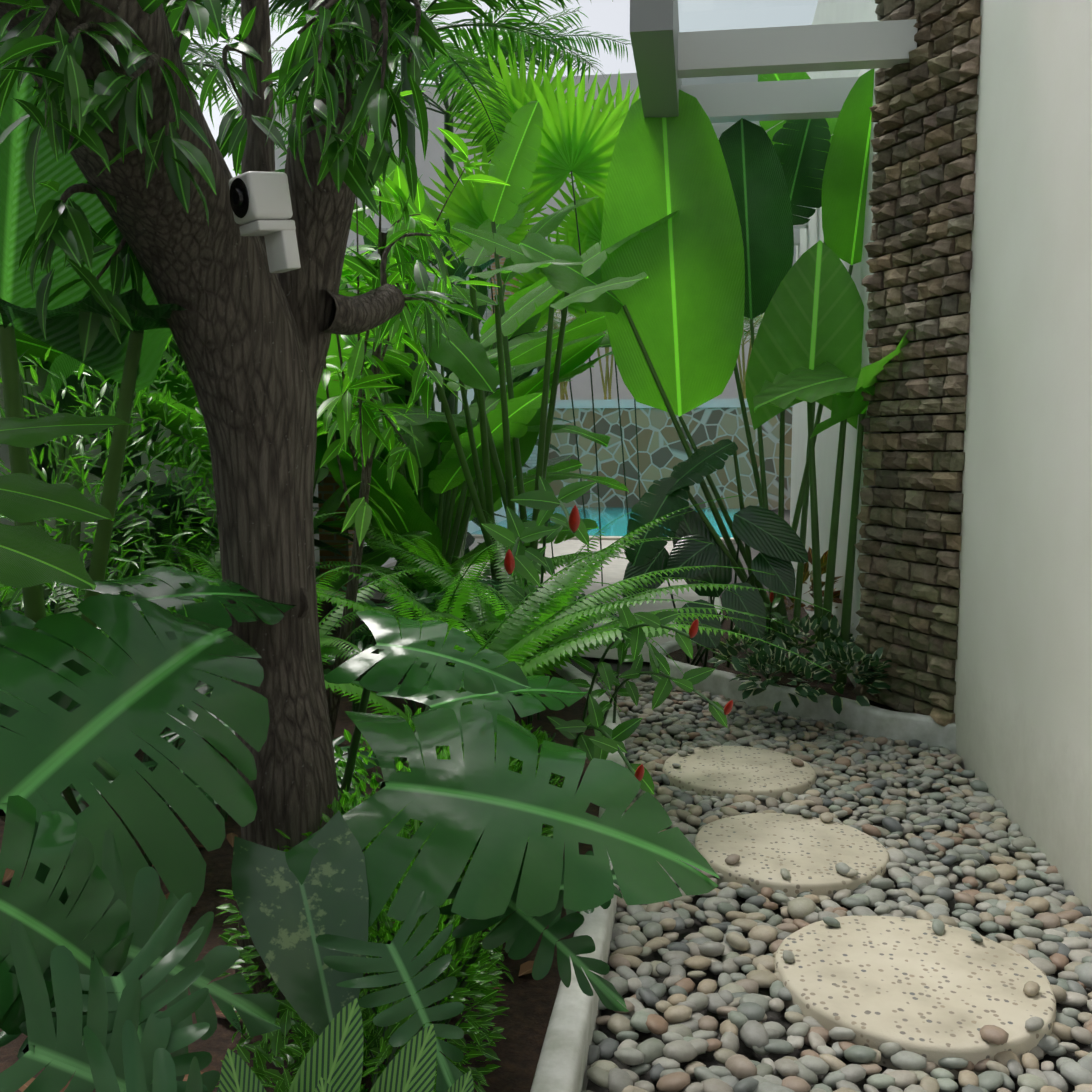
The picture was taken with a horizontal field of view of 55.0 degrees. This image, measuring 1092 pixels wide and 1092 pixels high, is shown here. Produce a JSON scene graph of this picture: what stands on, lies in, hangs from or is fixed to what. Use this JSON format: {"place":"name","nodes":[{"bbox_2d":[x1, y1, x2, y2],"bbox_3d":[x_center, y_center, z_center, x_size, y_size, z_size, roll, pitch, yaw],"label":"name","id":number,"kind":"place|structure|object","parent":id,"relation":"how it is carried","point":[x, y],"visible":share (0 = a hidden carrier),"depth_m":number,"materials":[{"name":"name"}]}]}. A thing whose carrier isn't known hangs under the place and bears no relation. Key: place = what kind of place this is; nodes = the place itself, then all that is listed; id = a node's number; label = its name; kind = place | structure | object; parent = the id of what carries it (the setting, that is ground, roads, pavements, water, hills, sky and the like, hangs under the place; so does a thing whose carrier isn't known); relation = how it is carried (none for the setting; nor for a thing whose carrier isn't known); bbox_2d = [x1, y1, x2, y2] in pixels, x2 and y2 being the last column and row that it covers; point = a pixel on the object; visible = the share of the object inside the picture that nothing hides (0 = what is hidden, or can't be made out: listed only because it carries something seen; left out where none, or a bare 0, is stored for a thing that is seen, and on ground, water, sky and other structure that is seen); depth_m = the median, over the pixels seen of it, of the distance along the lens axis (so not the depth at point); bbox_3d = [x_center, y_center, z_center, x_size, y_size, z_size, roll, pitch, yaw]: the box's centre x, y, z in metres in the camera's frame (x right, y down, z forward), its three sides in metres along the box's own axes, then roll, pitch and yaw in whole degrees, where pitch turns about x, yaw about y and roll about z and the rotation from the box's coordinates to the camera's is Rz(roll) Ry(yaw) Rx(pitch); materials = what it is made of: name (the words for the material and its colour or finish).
{"place":"outdoors","nodes":[
{"label":"outdoors","id":0,"kind":"place"},
{"bbox_2d":[0,597,599,1091],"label":"bed soil","id":1,"kind":"structure","parent":0,"point":[528,1001],"depth_m":2.74,"materials":[{"name":"brown soil"}]},
{"bbox_2d":[0,0,485,999],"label":"tree","id":2,"kind":"object","parent":1,"relation":"on","point":[252,334],"depth_m":2.24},
{"bbox_2d":[264,230,300,272],"bbox_3d":[-0.524,-0.588,2.085,0.081,0.083,0.076,1,6,8],"label":"camera mount","id":3,"kind":"object","parent":2,"relation":"attached to","point":[282,251],"visible":0.94,"depth_m":2.06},
{"bbox_2d":[239,220,295,235],"bbox_3d":[-0.547,-0.625,2.061,0.111,0.030,0.111,1,6,8],"label":"security camera stand","id":4,"kind":"object","parent":3,"relation":"on","point":[261,227],"visible":0.88,"depth_m":2.03,"materials":[{"name":"white plastic"}]},
{"bbox_2d":[229,171,292,224],"bbox_3d":[-0.557,-0.678,2.047,0.121,0.097,0.122,1,6,8],"label":"security camera","id":5,"kind":"object","parent":4,"relation":"on","point":[269,195],"visible":0.9,"depth_m":2.01,"materials":[{"name":"white plastic"}]},
{"bbox_2d":[230,178,248,217],"bbox_3d":[-0.590,-0.669,2.017,0.058,0.073,0.048,1,6,8],"label":"camera lens","id":6,"kind":"object","parent":5,"relation":"attached to","point":[239,199],"visible":1,"depth_m":2.01,"materials":[{"name":"black glass"}]},
{"bbox_2d":[0,334,564,1091],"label":"shrub","id":7,"kind":"object","parent":1,"relation":"on","point":[480,974],"depth_m":2.55,"materials":[{"name":"green plant"}]},
{"bbox_2d":[0,566,719,1034],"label":"monstera leaves","id":8,"kind":"object","parent":7,"relation":"on","point":[466,796],"visible":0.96,"depth_m":1.79,"materials":[{"name":"green plant"}]},
{"bbox_2d":[231,810,368,1035],"bbox_3d":[-0.393,0.622,1.711,0.216,0.287,0.257,-2,6,-22],"label":"large leaf","id":9,"kind":"object","parent":8,"relation":"on","point":[288,918],"visible":0.81,"depth_m":1.71,"materials":[{"name":"green plant"}]},
{"bbox_2d":[0,787,597,1091],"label":"dead leaves","id":10,"kind":"object","parent":1,"relation":"on","point":[526,967],"visible":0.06,"depth_m":2.77,"materials":[{"name":"brown plant"}]},
{"bbox_2d":[0,577,629,1091],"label":"philodendron leaves","id":11,"kind":"object","parent":1,"relation":"on","point":[124,1035],"visible":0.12,"depth_m":1.36,"materials":[{"name":"green plant"}]},
{"bbox_2d":[318,372,358,595],"bbox_3d":[-1.932,-0.719,9.724,0.280,2.570,0.280,1,6,8],"label":"tree trunk","id":12,"kind":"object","parent":1,"relation":"on","point":[328,488],"depth_m":9.65,"materials":[{"name":"brown wood"}]},
{"bbox_2d":[316,90,509,739],"bbox_3d":[-0.626,-0.379,4.166,0.895,2.756,0.919,1,6,8],"label":"young tree","id":13,"kind":"object","parent":1,"relation":"on","point":[360,512],"depth_m":4.11,"materials":[{"name":"green plant"}]},
{"bbox_2d":[0,20,830,611],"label":"plants","id":14,"kind":"object","parent":1,"relation":"on","point":[772,192],"visible":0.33,"depth_m":5.66,"materials":[{"name":"green plant"}]},
{"bbox_2d":[0,493,831,725],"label":"fern fronds","id":15,"kind":"object","parent":1,"relation":"on","point":[517,643],"visible":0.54,"depth_m":4.33,"materials":[{"name":"green plant"}]},
{"bbox_2d":[0,222,864,866],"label":"plant stems","id":16,"kind":"object","parent":1,"relation":"on","point":[22,462],"visible":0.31,"depth_m":5.91,"materials":[{"name":"green plant"}]},
{"bbox_2d":[0,69,873,601],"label":"bird of paradise leaves","id":17,"kind":"object","parent":16,"relation":"attached to","point":[662,261],"visible":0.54,"depth_m":5.79,"materials":[{"name":"green plant"}]},
{"bbox_2d":[745,240,917,438],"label":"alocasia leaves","id":18,"kind":"object","parent":16,"relation":"attached to","point":[807,346],"visible":0.73,"depth_m":5.83,"materials":[{"name":"green plant"}]},
{"bbox_2d":[482,267,787,794],"bbox_3d":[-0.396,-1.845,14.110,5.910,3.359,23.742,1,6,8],"label":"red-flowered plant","id":19,"kind":"object","parent":1,"relation":"on","point":[546,502],"depth_m":3.41,"materials":[{"name":"plant"}]},
{"bbox_2d":[373,223,541,508],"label":"pale brick wall","id":20,"kind":"structure","parent":0,"point":[531,462],"depth_m":24.32,"materials":[{"name":"beige brick"}]},
{"bbox_2d":[162,0,763,343],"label":"palm fronds","id":21,"kind":"object","parent":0,"point":[452,71],"visible":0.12,"depth_m":9.90,"materials":[{"name":"green plant"}]},
{"bbox_2d":[183,0,817,176],"label":"sky","id":22,"kind":"structure","parent":0,"point":[611,17],"materials":[{"name":"white"}]},
{"bbox_2d":[237,73,795,399],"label":"house wall","id":23,"kind":"structure","parent":0,"point":[581,386],"depth_m":30.71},
{"bbox_2d":[470,507,739,537],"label":"pool water","id":24,"kind":"structure","parent":0,"point":[608,515],"depth_m":21.54,"materials":[{"name":"teal liquid"}]},
{"bbox_2d":[630,0,681,117],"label":"pergola beam","id":25,"kind":"structure","parent":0,"point":[654,27],"depth_m":4.67,"materials":[{"name":"white paint"}]},
{"bbox_2d":[666,597,900,711],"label":"planter soil","id":26,"kind":"structure","parent":0,"point":[679,655],"depth_m":6.48,"materials":[{"name":"brown soil"}]},
{"bbox_2d":[707,610,891,713],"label":"groundcover leaves","id":27,"kind":"object","parent":26,"relation":"on","point":[833,648],"visible":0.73,"depth_m":5.41,"materials":[{"name":"green plant"}]},
{"bbox_2d":[756,547,842,617],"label":"croton leaves","id":28,"kind":"object","parent":26,"relation":"on","point":[836,594],"visible":0.38,"depth_m":6.55,"materials":[{"name":"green plant"}]},
{"bbox_2d":[568,510,1091,1091],"bbox_3d":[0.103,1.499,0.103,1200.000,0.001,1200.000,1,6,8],"label":"ground","id":29,"kind":"structure","parent":0,"point":[708,1058],"depth_m":2.96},
{"bbox_2d":[0,283,517,635],"bbox_3d":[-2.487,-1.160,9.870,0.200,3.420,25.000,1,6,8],"label":"shrub","id":30,"kind":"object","parent":29,"relation":"on","point":[160,478],"depth_m":7.14,"materials":[{"name":"green plant"}]},
{"bbox_2d":[0,0,771,1053],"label":"dark plant stalks","id":31,"kind":"object","parent":29,"relation":"on","point":[348,772],"visible":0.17,"depth_m":5.94,"materials":[{"name":"green plant"}]},
{"bbox_2d":[218,998,473,1091],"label":"calathea leaves","id":32,"kind":"object","parent":31,"relation":"on","point":[332,1061],"visible":1,"depth_m":1.16,"materials":[{"name":"green plant"}]},
{"bbox_2d":[423,37,639,331],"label":"fan palm leaves","id":33,"kind":"object","parent":31,"relation":"attached to","point":[579,139],"visible":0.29,"depth_m":10.69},
{"bbox_2d":[622,505,807,648],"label":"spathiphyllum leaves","id":34,"kind":"object","parent":31,"relation":"on","point":[773,538],"visible":0.81,"depth_m":5.72,"materials":[{"name":"green plant"}]},
{"bbox_2d":[491,244,518,508],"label":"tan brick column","id":35,"kind":"structure","parent":29,"relation":"on","point":[501,260],"depth_m":23.81,"materials":[{"name":"beige brick"}]},
{"bbox_2d":[359,538,708,661],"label":"pool paving","id":36,"kind":"structure","parent":29,"relation":"on","point":[614,570],"depth_m":11.10,"materials":[{"name":"white stone"}]},
{"bbox_2d":[464,612,624,1091],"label":"kerb","id":37,"kind":"structure","parent":29,"relation":"on","point":[562,1066],"depth_m":2.48,"materials":[{"name":"paint"}]},
{"bbox_2d":[471,534,743,543],"bbox_3d":[-0.511,-0.128,16.635,9.400,0.070,0.300,1,6,8],"label":"pool coping","id":38,"kind":"object","parent":29,"relation":"on","point":[479,536],"depth_m":16.31,"materials":[{"name":"white stone"}]},
{"bbox_2d":[546,407,792,509],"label":"flagstone wall","id":39,"kind":"structure","parent":29,"relation":"on","point":[661,452],"depth_m":24.73,"materials":[{"name":"grey stone"}]},
{"bbox_2d":[542,310,763,399],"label":"areca stems","id":40,"kind":"object","parent":39,"relation":"on","point":[563,388],"visible":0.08,"depth_m":24.98,"materials":[{"name":"green plant"}]},
{"bbox_2d":[548,399,792,407],"bbox_3d":[3.647,-3.361,24.802,7.473,0.200,0.700,1,6,8],"label":"wall coping","id":41,"kind":"object","parent":39,"relation":"on","point":[711,403],"depth_m":24.71,"materials":[{"name":"grey stone"}]},
{"bbox_2d":[663,746,815,805],"bbox_3d":[0.847,1.004,4.619,0.661,0.078,0.660,1,6,8],"label":"stepping stone","id":42,"kind":"object","parent":29,"relation":"on","point":[722,771],"visible":0.88,"depth_m":4.52,"materials":[{"name":"stone"}]},
{"bbox_2d":[695,813,888,905],"bbox_3d":[0.864,1.092,3.708,0.671,0.078,0.670,1,6,8],"label":"stepping stone","id":43,"kind":"object","parent":29,"relation":"on","point":[809,853],"visible":0.94,"depth_m":3.63,"materials":[{"name":"stone"}]},
{"bbox_2d":[650,596,955,756],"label":"planter kerb","id":44,"kind":"structure","parent":29,"relation":"on","point":[872,721],"depth_m":5.45,"materials":[{"name":"paint"}]},
{"bbox_2d":[582,674,1091,1091],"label":"pebbles","id":45,"kind":"object","parent":29,"relation":"on","point":[744,1006],"visible":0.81,"depth_m":3.20,"materials":[{"name":"grey stone"}]},
{"bbox_2d":[774,916,1055,1078],"bbox_3d":[0.980,1.179,2.812,0.714,0.078,0.710,1,6,8],"label":"stepping stone","id":46,"kind":"object","parent":29,"relation":"on","point":[921,988],"visible":0.94,"depth_m":2.73,"materials":[{"name":"stone"}]},
{"bbox_2d":[954,0,1091,912],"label":"wall","id":47,"kind":"structure","parent":29,"relation":"on","point":[1023,696],"depth_m":3.88,"materials":[{"name":"white paint"}]},
{"bbox_2d":[678,19,917,244],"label":"pergola rafters","id":48,"kind":"object","parent":47,"relation":"attached to","point":[823,47],"visible":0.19,"depth_m":5.19,"materials":[{"name":"white paint"}]},
{"bbox_2d":[679,0,910,263],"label":"pergola glass roof","id":49,"kind":"structure","parent":48,"relation":"on","point":[781,24],"depth_m":5.27,"materials":[{"name":"clear glass"}]},
{"bbox_2d":[852,0,981,726],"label":"stone pillar","id":50,"kind":"structure","parent":47,"relation":"attached to","point":[924,109],"depth_m":5.10,"materials":[{"name":"brown stone"}]},
{"bbox_2d":[790,0,880,686],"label":"house wall","id":51,"kind":"structure","parent":0,"point":[827,440],"depth_m":6.95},
{"bbox_2d":[878,338,965,585],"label":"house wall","id":52,"kind":"structure","parent":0,"point":[926,470],"depth_m":5.19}
]}

